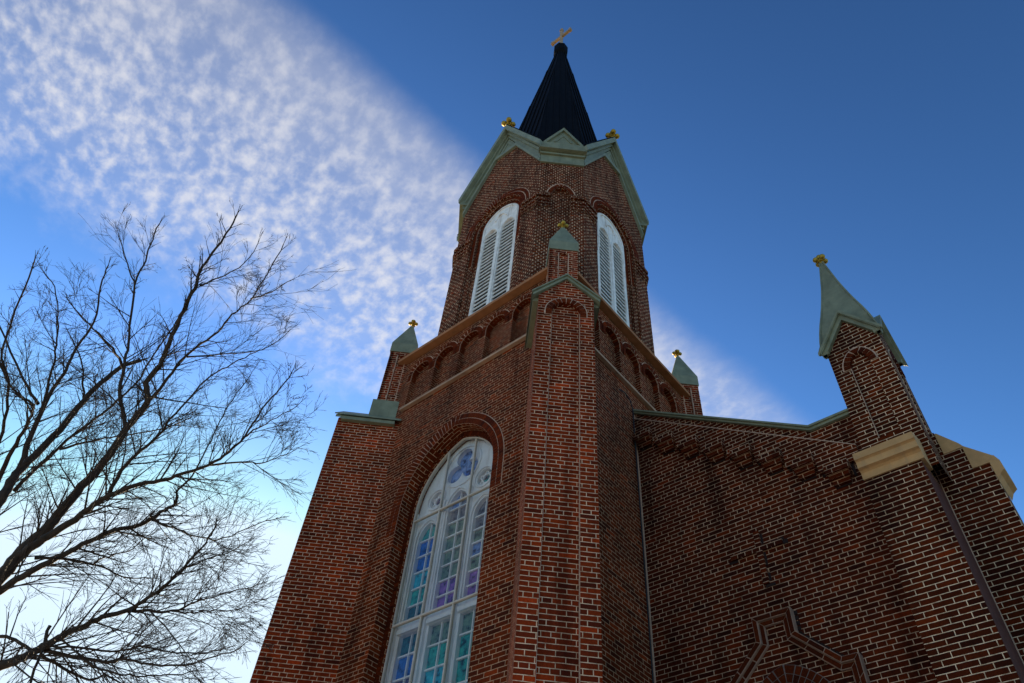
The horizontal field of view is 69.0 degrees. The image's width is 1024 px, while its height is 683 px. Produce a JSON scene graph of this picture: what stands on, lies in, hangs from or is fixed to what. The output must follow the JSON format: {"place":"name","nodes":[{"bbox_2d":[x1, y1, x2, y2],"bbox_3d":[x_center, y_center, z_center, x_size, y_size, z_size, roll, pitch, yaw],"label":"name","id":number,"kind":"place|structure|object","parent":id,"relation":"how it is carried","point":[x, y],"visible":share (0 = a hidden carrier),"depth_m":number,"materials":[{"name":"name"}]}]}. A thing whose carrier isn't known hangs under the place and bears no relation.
{"place":"outdoors","nodes":[
{"label":"outdoors","id":0,"kind":"place"},
{"bbox_2d":[0,0,1023,682],"label":"sky","id":1,"kind":"structure","parent":0,"point":[758,140],"materials":[{"name":"blue"}]},
{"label":"pavement","id":2,"kind":"structure","parent":0,"visible":0},
{"bbox_2d":[0,201,356,682],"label":"bare tree","id":3,"kind":"object","parent":2,"relation":"on","point":[47,530],"visible":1,"depth_m":9.46,"materials":[{"name":"brown plant"}]},
{"label":"ground","id":4,"kind":"structure","parent":0,"visible":0},
{"bbox_2d":[250,27,1023,682],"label":"church","id":5,"kind":"structure","parent":4,"relation":"on","point":[538,467],"depth_m":10.77,"materials":[{"name":"brick"}]},
{"bbox_2d":[381,437,492,682],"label":"stained glass window","id":6,"kind":"structure","parent":5,"relation":"in","point":[430,640],"depth_m":11.20,"materials":[{"name":"glass"}]},
{"bbox_2d":[468,203,518,315],"bbox_3d":[-0.381,-1.876,17.299,1.175,4.706,0.114,-31,-58,27],"label":"louvred window","id":7,"kind":"structure","parent":5,"relation":"in","point":[501,220],"depth_m":17.45,"materials":[{"name":"white paint"}]},
{"bbox_2d":[597,213,629,327],"bbox_3d":[2.315,-1.572,17.316,0.114,4.706,1.175,-31,-58,27],"label":"louvred window","id":8,"kind":"structure","parent":5,"relation":"in","point":[611,260],"depth_m":17.53,"materials":[{"name":"white paint"}]}
]}

